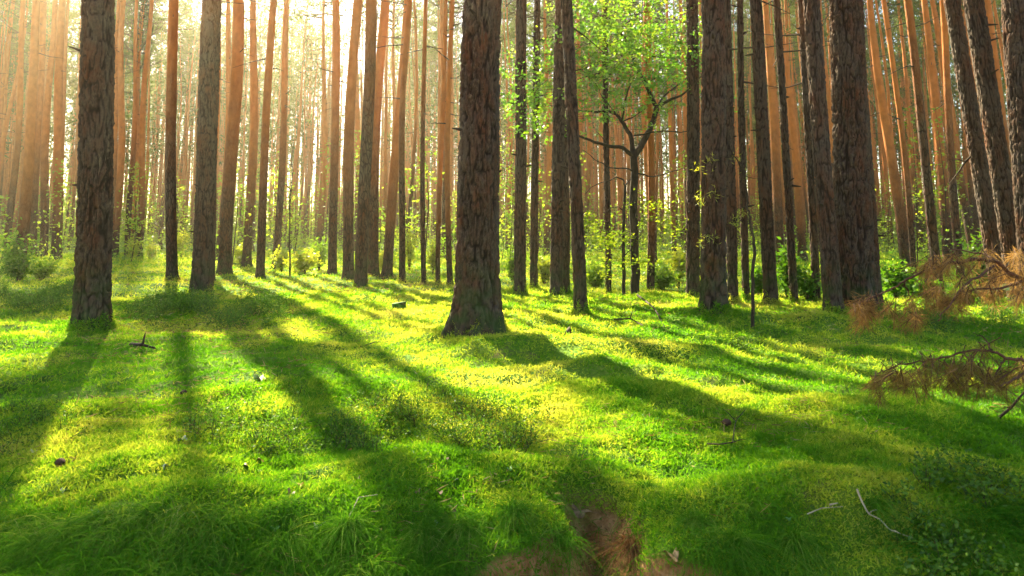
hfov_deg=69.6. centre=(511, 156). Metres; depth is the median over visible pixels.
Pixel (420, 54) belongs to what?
pine tree
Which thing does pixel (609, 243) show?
sapling
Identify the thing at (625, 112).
pine tree
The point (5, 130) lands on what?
pine tree
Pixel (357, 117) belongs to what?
pine tree
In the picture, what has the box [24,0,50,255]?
pine tree
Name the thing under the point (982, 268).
shrub
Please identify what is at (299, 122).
pine tree
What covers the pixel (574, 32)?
pine tree
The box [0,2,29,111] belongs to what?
pine tree
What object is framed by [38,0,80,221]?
pine tree
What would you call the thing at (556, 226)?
pine tree
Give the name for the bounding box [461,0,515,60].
pine tree
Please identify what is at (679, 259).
shrub
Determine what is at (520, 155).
pine tree
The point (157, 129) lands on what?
woods
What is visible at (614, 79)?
pine tree
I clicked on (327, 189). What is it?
pine tree
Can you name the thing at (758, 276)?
shrub
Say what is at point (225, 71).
pine tree
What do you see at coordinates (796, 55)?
pine tree
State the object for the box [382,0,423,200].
pine tree
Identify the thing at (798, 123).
pine tree
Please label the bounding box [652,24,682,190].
pine tree
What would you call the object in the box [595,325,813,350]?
bilberry plants
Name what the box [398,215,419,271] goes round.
shrub
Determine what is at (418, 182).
pine tree
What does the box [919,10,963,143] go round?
pine tree
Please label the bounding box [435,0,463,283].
pine tree
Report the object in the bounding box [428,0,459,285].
pine tree
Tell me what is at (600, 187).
pine tree
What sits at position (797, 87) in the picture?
pine tree
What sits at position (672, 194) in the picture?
pine tree
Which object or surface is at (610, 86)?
pine tree
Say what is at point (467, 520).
grass tuft
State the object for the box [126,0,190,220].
pine tree
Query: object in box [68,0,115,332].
pine tree
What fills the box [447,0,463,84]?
pine tree
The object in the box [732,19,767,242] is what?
pine tree
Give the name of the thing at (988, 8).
pine tree
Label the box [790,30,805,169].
pine tree
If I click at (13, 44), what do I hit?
pine tree
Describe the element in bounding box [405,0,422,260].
pine tree
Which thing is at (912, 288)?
shrub
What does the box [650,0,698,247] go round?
pine tree
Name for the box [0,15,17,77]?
pine tree
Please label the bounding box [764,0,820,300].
pine tree
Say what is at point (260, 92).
pine tree
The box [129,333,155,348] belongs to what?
stick
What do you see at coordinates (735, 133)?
pine tree
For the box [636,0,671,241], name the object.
pine tree
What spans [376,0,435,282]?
pine tree
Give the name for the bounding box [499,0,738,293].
leafy tree
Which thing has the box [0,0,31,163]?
pine tree
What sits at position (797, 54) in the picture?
pine tree
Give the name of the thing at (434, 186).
pine tree
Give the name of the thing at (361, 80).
pine tree
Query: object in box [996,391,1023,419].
stick
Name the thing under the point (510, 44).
pine tree
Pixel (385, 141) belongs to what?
pine tree
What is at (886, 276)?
shrub
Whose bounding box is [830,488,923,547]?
grass tuft
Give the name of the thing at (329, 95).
pine tree
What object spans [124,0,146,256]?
pine tree
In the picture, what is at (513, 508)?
grass tuft
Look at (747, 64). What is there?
pine tree
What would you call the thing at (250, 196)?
pine tree
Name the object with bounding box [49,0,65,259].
pine tree
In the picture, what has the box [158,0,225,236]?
pine tree
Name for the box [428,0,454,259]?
pine tree
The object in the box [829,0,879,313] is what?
pine tree
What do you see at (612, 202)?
pine tree
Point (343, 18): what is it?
sky
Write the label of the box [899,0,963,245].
pine tree
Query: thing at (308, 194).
pine tree
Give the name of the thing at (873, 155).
pine tree
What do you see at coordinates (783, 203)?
pine tree
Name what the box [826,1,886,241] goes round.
pine tree
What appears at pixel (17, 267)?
shrub
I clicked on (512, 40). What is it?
pine tree
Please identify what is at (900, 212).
pine tree
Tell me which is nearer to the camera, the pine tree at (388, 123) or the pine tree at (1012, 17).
the pine tree at (1012, 17)
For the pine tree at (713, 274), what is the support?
on the ground at (604, 522)
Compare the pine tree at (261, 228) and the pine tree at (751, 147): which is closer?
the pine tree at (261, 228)
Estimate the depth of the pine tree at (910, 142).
37.33 m
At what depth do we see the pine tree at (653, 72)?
56.75 m
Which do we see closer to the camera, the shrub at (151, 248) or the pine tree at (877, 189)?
the shrub at (151, 248)
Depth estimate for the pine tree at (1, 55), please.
39.26 m
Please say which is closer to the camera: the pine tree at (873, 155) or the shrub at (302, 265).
the shrub at (302, 265)
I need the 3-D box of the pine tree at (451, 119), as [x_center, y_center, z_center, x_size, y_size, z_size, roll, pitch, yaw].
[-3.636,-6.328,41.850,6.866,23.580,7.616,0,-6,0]
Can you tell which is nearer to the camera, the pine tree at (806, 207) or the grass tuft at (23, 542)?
the grass tuft at (23, 542)
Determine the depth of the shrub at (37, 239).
33.15 m
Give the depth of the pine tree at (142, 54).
55.26 m
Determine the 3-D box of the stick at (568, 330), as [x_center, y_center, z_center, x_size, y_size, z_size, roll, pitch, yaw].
[0.551,1.739,7.216,0.054,0.081,0.479,-1,-6,11]
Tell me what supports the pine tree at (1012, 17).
on the ground at (604, 522)
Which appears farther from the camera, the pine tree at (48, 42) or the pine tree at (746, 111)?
the pine tree at (746, 111)
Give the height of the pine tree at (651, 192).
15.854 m
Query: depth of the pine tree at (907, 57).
47.89 m
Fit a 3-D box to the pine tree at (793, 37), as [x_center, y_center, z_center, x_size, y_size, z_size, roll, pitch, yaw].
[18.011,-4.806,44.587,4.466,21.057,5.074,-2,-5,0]
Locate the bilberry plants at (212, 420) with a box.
[152,388,318,465]
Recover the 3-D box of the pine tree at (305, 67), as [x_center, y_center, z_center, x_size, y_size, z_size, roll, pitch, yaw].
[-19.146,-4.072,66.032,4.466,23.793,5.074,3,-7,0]
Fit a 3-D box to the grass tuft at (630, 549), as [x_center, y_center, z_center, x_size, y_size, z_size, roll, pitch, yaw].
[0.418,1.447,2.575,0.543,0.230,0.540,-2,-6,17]
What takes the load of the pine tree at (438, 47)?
on the ground at (604, 522)
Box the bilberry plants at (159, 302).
[117,285,294,331]
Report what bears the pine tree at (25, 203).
on the ground at (604, 522)
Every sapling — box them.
[284,138,301,275]
[584,177,688,295]
[718,156,759,328]
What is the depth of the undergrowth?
28.33 m
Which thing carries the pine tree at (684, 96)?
on the ground at (604, 522)
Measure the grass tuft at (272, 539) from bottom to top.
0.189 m
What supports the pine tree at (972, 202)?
on the ground at (604, 522)
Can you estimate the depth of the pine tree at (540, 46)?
60.29 m
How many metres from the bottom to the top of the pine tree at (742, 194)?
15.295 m
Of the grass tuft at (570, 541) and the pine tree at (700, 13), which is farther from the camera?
the pine tree at (700, 13)
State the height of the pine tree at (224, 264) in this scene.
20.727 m
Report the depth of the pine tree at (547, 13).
43.56 m
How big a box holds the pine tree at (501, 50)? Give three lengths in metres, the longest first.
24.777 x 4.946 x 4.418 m
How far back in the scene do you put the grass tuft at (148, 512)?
2.50 m
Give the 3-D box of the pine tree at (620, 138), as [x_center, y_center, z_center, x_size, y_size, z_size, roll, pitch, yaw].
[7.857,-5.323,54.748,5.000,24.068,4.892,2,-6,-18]
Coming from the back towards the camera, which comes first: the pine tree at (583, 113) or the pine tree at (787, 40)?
the pine tree at (583, 113)
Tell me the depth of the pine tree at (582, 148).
64.56 m
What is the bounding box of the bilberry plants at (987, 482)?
[876,436,1023,575]
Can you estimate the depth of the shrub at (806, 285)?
11.21 m
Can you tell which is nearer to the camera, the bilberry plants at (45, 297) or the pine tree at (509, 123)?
the bilberry plants at (45, 297)
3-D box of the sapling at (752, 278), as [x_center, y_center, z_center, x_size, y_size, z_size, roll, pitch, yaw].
[2.355,0.869,7.492,0.597,1.736,0.176,2,-6,-15]
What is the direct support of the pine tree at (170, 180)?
on the ground at (604, 522)
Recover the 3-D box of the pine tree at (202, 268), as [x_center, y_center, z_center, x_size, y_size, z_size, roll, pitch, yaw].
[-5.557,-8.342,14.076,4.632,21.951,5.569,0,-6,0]
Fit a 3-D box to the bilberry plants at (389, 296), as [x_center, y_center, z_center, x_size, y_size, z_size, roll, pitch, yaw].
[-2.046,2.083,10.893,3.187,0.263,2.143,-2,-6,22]
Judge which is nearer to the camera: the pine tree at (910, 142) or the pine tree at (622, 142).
the pine tree at (910, 142)
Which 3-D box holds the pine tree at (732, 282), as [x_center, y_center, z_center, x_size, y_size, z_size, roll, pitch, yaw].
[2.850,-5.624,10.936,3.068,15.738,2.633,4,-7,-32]
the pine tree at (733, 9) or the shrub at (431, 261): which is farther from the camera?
the pine tree at (733, 9)
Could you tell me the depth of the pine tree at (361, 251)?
13.56 m
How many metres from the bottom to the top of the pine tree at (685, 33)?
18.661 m
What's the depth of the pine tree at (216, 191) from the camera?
16.02 m
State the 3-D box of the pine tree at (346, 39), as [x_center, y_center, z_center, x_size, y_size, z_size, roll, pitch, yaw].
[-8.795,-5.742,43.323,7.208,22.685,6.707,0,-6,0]
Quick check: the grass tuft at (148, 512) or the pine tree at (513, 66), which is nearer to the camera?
the grass tuft at (148, 512)
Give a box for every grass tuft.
[0,527,55,573]
[118,499,174,532]
[230,525,315,575]
[263,499,401,575]
[367,513,468,575]
[421,502,519,575]
[470,490,583,575]
[540,526,612,575]
[572,524,657,575]
[614,477,665,520]
[644,503,731,562]
[671,522,823,575]
[754,516,867,575]
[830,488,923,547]
[965,490,1023,533]
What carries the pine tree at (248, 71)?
on the ground at (604, 522)
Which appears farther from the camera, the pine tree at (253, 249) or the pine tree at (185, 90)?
the pine tree at (185, 90)
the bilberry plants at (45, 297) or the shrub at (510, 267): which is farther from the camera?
the shrub at (510, 267)
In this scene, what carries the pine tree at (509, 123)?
on the ground at (604, 522)
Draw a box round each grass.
[0,468,1023,575]
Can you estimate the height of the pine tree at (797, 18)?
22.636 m
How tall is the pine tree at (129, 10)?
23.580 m
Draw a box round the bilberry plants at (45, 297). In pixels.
[0,275,74,316]
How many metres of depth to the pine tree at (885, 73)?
28.37 m
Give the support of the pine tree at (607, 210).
on the ground at (604, 522)
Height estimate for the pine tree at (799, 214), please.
19.970 m
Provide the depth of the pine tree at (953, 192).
15.93 m
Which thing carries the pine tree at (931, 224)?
on the ground at (604, 522)
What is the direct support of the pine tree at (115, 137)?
on the ground at (604, 522)
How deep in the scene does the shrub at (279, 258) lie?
20.02 m
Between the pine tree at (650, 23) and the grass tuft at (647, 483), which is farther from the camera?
the pine tree at (650, 23)
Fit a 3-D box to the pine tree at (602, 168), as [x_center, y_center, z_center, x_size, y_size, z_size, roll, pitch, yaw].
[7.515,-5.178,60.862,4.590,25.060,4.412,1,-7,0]
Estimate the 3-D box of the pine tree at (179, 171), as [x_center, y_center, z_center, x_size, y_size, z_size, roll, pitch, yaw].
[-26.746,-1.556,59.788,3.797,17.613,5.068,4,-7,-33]
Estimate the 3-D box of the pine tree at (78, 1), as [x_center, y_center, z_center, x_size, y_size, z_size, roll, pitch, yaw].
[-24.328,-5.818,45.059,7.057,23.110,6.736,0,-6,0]
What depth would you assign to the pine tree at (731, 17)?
42.96 m
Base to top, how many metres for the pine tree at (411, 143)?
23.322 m
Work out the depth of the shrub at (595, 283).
13.53 m
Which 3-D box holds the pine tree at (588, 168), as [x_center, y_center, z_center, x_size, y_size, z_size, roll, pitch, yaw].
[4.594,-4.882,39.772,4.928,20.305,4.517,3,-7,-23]
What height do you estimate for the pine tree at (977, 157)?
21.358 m
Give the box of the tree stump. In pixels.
[391,302,405,309]
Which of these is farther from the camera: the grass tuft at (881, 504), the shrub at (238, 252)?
the shrub at (238, 252)
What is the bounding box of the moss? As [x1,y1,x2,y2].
[0,248,1023,575]
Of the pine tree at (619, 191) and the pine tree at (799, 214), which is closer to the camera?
the pine tree at (799, 214)
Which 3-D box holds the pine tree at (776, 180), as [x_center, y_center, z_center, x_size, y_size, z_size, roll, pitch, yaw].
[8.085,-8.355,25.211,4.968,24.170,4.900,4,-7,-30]
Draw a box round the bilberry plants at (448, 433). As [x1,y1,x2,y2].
[257,373,563,455]
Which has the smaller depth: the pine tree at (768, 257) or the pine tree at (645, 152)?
the pine tree at (768, 257)
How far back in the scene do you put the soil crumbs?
2.80 m
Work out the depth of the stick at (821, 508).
2.58 m
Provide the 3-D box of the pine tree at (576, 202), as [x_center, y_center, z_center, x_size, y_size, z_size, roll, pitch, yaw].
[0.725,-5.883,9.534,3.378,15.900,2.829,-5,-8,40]
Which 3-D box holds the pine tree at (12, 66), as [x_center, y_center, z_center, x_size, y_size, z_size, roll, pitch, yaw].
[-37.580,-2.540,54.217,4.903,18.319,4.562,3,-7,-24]
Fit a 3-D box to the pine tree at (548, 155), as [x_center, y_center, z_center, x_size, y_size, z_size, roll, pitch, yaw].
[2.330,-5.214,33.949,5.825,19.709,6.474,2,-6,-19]
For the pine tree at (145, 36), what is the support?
on the ground at (604, 522)
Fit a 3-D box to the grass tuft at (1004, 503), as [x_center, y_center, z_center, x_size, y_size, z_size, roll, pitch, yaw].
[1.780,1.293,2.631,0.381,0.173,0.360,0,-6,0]
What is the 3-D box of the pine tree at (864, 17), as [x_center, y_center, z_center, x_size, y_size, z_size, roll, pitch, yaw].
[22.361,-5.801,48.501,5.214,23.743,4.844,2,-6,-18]
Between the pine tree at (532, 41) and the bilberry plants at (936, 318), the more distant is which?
the pine tree at (532, 41)
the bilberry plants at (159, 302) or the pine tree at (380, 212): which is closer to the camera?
the bilberry plants at (159, 302)
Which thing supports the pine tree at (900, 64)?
on the ground at (604, 522)
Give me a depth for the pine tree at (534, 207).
12.93 m
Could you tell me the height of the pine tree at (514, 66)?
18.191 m
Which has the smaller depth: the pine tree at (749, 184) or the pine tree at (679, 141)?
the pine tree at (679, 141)
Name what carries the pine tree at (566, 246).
on the ground at (604, 522)
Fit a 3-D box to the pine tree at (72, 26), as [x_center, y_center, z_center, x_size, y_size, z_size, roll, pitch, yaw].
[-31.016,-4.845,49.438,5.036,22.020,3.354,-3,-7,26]
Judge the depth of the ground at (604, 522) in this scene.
3.96 m
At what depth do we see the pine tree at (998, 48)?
45.33 m
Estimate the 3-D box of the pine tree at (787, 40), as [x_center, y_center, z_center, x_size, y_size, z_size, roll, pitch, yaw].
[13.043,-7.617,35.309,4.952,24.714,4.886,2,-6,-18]
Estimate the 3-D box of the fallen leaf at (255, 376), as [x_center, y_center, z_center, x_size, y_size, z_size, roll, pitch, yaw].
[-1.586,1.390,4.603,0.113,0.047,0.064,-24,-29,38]
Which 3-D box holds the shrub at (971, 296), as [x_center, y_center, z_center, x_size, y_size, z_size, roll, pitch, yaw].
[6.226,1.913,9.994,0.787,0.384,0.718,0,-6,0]
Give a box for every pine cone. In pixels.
[55,458,65,465]
[721,419,730,425]
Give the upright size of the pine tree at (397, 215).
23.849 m
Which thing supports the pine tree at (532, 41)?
on the ground at (604, 522)
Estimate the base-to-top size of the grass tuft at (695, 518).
0.196 m
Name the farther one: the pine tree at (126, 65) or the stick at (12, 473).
the pine tree at (126, 65)
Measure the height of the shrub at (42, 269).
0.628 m
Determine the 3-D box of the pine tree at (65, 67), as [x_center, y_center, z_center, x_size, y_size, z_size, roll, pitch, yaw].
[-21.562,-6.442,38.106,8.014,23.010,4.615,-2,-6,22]
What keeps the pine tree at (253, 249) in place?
on the ground at (604, 522)
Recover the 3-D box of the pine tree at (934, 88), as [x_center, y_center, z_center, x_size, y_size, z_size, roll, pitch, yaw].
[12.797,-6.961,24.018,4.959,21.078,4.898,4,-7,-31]
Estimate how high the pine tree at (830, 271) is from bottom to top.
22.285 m
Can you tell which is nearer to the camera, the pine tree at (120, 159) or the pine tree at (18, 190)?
the pine tree at (120, 159)
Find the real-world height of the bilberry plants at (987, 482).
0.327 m
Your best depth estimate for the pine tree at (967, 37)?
36.98 m
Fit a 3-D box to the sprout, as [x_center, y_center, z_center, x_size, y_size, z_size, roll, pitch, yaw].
[5.436,1.658,8.261,0.460,0.441,0.098,0,-6,0]
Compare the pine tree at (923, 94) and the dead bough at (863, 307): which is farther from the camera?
the pine tree at (923, 94)
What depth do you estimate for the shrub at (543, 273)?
14.58 m
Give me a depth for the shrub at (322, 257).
19.77 m
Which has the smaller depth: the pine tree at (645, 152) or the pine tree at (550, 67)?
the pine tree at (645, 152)
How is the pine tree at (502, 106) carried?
on the ground at (604, 522)
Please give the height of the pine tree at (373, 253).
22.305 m
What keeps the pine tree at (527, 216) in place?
on the ground at (604, 522)
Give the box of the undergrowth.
[0,105,1010,268]
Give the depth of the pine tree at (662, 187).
67.17 m
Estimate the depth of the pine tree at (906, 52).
60.15 m
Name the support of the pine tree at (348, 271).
on the ground at (604, 522)
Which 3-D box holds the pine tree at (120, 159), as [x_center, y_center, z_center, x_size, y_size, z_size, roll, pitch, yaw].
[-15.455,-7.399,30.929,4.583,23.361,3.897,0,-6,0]
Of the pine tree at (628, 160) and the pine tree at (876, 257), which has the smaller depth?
the pine tree at (876, 257)
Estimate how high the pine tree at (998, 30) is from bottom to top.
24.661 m
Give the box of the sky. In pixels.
[4,0,1007,233]
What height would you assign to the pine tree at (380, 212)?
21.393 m
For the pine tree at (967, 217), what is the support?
on the ground at (604, 522)
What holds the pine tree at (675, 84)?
on the ground at (604, 522)
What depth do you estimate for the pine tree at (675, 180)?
54.29 m
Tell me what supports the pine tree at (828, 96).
on the ground at (604, 522)
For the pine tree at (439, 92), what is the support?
on the ground at (604, 522)
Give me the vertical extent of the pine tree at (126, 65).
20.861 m
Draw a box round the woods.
[0,0,1008,244]
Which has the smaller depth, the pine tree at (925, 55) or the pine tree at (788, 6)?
the pine tree at (788, 6)
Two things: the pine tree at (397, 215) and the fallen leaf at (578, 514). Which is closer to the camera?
the fallen leaf at (578, 514)
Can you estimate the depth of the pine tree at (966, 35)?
36.07 m
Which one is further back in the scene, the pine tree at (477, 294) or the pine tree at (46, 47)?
the pine tree at (46, 47)
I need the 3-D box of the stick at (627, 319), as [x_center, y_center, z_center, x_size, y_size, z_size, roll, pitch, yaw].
[1.289,1.696,7.702,0.178,0.120,0.724,2,-6,-16]
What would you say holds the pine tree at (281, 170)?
on the ground at (604, 522)
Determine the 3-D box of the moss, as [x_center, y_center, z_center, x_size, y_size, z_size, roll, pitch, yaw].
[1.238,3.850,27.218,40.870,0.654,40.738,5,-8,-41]
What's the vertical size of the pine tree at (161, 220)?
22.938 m
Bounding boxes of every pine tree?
[0,0,13,139]
[0,0,31,50]
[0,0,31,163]
[0,0,31,212]
[0,0,43,261]
[0,0,49,119]
[0,0,51,185]
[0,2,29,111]
[0,6,28,118]
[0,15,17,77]
[6,1,50,238]
[13,0,80,242]
[13,1,126,249]
[15,0,80,146]
[16,0,58,266]
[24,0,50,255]
[24,0,80,91]
[37,0,57,256]
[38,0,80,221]
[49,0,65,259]
[63,0,79,146]
[63,5,78,241]
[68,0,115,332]
[69,0,197,201]
[77,0,158,36]
[112,0,140,258]
[113,0,128,211]
[114,0,162,72]
[114,0,198,242]
[114,1,160,178]
[116,1,142,84]
[123,8,167,245]
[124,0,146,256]
[126,0,168,240]
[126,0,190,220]
[126,0,222,248]
[130,0,164,255]
[151,3,198,234]
[155,0,200,169]
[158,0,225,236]
[161,35,198,208]
[165,0,179,280]
[181,4,249,62]
[189,0,221,292]
[192,0,248,228]
[214,1,244,279]
[215,0,231,260]
[215,0,264,276]
[217,13,232,154]
[218,16,249,188]
[221,0,267,174]
[221,0,279,243]
[233,0,282,279]
[240,0,257,266]
[242,31,278,177]
[245,0,282,252]
[256,0,301,167]
[257,0,314,250]
[268,0,331,247]
[269,0,298,269]
[275,0,342,247]
[280,0,321,233]
[282,0,365,252]
[302,3,346,244]
[305,0,363,276]
[309,0,331,239]
[314,12,351,244]
[316,0,418,127]
[316,5,349,238]
[319,4,348,211]
[330,7,364,245]
[339,0,439,236]
[340,16,364,168]
[341,0,362,279]
[353,0,376,288]
[354,65,360,252]
[367,0,388,275]
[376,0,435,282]
[376,3,402,242]
[377,3,399,193]
[379,0,411,278]
[381,0,394,249]
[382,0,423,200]
[384,19,410,242]
[387,35,413,226]
[388,0,434,246]
[388,0,448,250]
[389,0,417,239]
[389,0,435,243]
[392,0,447,284]
[399,0,439,240]
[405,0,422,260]
[409,0,461,112]
[411,0,462,249]
[418,20,459,209]
[421,3,456,235]
[421,3,460,106]
[425,28,441,249]
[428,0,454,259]
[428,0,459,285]
[428,0,527,166]
[430,2,438,250]
[432,0,462,246]
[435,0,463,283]
[441,0,507,337]
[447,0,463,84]
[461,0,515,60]
[498,23,514,206]
[499,2,531,158]
[499,2,543,95]
[499,18,543,113]
[500,0,548,91]
[500,1,546,234]
[501,0,532,250]
[501,0,533,252]
[501,0,543,246]
[501,0,594,255]
[501,5,554,247]
[502,0,553,190]
[509,0,533,295]
[526,0,553,287]
[526,1,581,186]
[527,7,554,74]
[528,1,553,135]
[529,2,593,79]
[540,0,573,32]
[543,36,598,294]
[549,0,565,295]
[560,0,602,315]
[573,3,608,246]
[574,0,637,249]
[574,0,656,245]
[574,4,632,239]
[575,0,636,250]
[575,3,597,242]
[576,0,598,182]
[577,3,629,293]
[580,39,602,209]
[582,32,613,234]
[583,0,621,251]
[584,0,615,249]
[586,8,624,227]
[587,35,635,236]
[596,4,642,164]
[601,33,640,194]
[610,5,629,208]
[611,0,643,250]
[613,0,653,160]
[620,4,642,154]
[621,3,671,100]
[623,4,658,263]
[627,3,672,109]
[635,4,674,241]
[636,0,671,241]
[638,0,683,243]
[639,0,680,290]
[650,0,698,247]
[650,2,734,187]
[652,0,686,248]
[652,2,678,257]
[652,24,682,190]
[657,0,700,207]
[668,0,686,256]
[675,0,750,239]
[685,0,699,296]
[690,0,756,316]
[698,0,702,150]
[698,7,751,246]
[724,0,738,303]
[731,0,747,193]
[731,0,749,248]
[731,0,751,175]
[731,0,797,300]
[731,1,775,244]
[732,2,777,227]
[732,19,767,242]
[732,32,776,184]
[744,0,795,305]
[744,1,797,81]
[751,30,807,242]
[762,0,784,263]
[762,0,827,303]
[762,0,828,162]
[762,3,796,240]
[762,6,827,124]
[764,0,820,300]
[765,6,802,184]
[769,0,786,246]
[769,1,809,242]
[772,15,800,80]
[773,0,828,78]
[775,0,796,250]
[780,0,807,249]
[781,0,829,81]
[781,10,828,171]
[781,11,808,262]
[784,0,833,162]
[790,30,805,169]
[792,0,831,98]
[795,0,817,231]
[803,0,844,314]
[822,0,883,40]
[824,0,897,249]
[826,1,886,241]
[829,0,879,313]
[864,0,905,248]
[864,0,927,192]
[864,0,929,257]
[865,0,909,268]
[865,0,939,186]
[866,67,886,306]
[873,0,925,252]
[875,0,909,249]
[877,0,907,225]
[881,0,916,274]
[882,0,936,159]
[884,0,942,285]
[886,7,950,229]
[895,0,944,121]
[896,0,958,248]
[896,0,982,255]
[896,4,966,240]
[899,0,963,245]
[901,0,967,249]
[914,0,940,213]
[918,0,977,253]
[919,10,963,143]
[920,0,954,263]
[926,0,964,279]
[928,0,977,99]
[943,0,1006,302]
[949,1,975,88]
[963,0,1018,304]
[984,0,1011,166]
[991,0,1001,59]
[992,0,1006,88]
[995,0,1005,87]
[1001,0,1023,296]
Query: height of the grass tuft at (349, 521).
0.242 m
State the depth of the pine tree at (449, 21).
34.99 m
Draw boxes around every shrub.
[0,227,40,265]
[0,246,51,281]
[12,228,50,248]
[27,253,66,279]
[122,231,142,259]
[142,242,161,257]
[177,230,189,257]
[232,242,242,263]
[266,245,288,270]
[283,247,322,274]
[309,232,327,269]
[379,250,398,271]
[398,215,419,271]
[426,235,441,273]
[503,246,527,281]
[537,254,549,284]
[572,258,613,288]
[643,259,685,289]
[666,244,685,288]
[740,266,763,294]
[776,236,804,298]
[797,262,821,301]
[879,251,916,298]
[889,269,949,298]
[945,284,1007,305]
[950,228,987,286]
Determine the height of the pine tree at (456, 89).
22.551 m
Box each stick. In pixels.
[0,462,39,491]
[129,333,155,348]
[564,326,571,334]
[614,310,643,325]
[637,294,663,325]
[707,408,745,444]
[807,506,842,514]
[856,489,912,537]
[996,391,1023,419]
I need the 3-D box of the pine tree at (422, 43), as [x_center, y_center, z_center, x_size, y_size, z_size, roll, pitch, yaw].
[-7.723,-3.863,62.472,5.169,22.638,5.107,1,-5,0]
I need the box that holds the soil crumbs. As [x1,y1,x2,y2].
[510,505,662,575]
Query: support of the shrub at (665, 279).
on the ground at (604, 522)
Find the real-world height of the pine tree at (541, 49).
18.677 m
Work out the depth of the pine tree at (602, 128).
48.83 m
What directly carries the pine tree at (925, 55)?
on the ground at (604, 522)
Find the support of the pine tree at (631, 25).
on the ground at (604, 522)
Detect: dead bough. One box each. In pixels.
[842,242,1023,340]
[857,333,1023,414]
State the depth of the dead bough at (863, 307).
2.94 m
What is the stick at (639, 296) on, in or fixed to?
on the ground at (604, 522)
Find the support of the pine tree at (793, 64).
on the ground at (604, 522)
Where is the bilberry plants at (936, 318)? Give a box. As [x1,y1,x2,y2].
[872,293,1023,335]
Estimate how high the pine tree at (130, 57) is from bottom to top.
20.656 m
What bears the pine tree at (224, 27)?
on the ground at (604, 522)
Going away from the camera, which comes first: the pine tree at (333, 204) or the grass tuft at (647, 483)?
the grass tuft at (647, 483)
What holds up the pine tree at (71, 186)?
on the ground at (604, 522)
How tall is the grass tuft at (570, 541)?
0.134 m
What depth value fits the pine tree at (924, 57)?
52.21 m
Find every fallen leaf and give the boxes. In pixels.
[253,374,265,380]
[571,503,594,517]
[664,547,678,561]
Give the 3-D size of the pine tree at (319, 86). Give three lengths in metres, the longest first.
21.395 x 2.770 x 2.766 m
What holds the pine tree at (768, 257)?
on the ground at (604, 522)
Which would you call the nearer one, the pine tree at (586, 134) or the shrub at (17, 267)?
the shrub at (17, 267)
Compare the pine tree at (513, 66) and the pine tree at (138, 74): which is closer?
the pine tree at (138, 74)
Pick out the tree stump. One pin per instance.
(402, 305)
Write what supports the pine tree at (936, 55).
on the ground at (604, 522)
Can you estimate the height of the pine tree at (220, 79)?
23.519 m
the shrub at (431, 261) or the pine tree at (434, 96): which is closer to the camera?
the shrub at (431, 261)
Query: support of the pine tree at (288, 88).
on the ground at (604, 522)
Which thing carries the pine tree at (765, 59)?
on the ground at (604, 522)
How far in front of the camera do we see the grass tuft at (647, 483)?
2.94 m
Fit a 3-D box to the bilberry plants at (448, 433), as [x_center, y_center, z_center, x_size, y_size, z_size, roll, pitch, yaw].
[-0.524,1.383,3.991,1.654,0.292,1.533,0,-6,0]
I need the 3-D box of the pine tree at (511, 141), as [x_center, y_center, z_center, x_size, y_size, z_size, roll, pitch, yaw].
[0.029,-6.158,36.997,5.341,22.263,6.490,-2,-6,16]
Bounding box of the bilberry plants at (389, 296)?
[258,288,452,304]
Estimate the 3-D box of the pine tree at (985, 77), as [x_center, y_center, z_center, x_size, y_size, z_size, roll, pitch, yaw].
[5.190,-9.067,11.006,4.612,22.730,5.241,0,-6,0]
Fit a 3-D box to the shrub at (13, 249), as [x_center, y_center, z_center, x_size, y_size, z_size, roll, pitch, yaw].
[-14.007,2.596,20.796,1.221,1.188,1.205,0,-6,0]
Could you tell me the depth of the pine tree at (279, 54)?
61.93 m
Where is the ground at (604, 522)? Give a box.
[0,236,1023,575]
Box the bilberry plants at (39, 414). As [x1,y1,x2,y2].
[0,391,92,458]
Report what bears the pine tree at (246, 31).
on the ground at (604, 522)
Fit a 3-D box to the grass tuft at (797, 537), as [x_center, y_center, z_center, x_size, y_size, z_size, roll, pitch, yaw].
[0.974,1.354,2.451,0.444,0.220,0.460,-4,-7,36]
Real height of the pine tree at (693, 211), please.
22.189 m
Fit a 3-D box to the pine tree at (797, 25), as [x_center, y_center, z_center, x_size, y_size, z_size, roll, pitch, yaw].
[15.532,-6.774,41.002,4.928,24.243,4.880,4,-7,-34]
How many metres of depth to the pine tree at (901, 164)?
44.12 m
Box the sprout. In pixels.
[975,284,1015,319]
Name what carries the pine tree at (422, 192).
on the ground at (604, 522)
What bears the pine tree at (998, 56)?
on the ground at (604, 522)
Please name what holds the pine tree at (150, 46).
on the ground at (604, 522)
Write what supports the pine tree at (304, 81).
on the ground at (604, 522)
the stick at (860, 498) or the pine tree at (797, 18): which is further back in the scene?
the pine tree at (797, 18)
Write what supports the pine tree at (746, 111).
on the ground at (604, 522)
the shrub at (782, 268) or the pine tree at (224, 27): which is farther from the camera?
the pine tree at (224, 27)
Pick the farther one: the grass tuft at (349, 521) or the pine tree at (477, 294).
the pine tree at (477, 294)
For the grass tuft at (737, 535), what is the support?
on the ground at (604, 522)
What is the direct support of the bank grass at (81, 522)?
on the ground at (604, 522)
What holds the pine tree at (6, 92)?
on the ground at (604, 522)
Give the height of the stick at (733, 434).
0.105 m
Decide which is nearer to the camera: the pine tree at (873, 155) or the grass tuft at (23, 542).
the grass tuft at (23, 542)
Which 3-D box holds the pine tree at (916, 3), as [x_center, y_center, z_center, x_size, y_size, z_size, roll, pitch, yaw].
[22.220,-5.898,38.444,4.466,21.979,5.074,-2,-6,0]
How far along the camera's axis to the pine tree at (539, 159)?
49.22 m

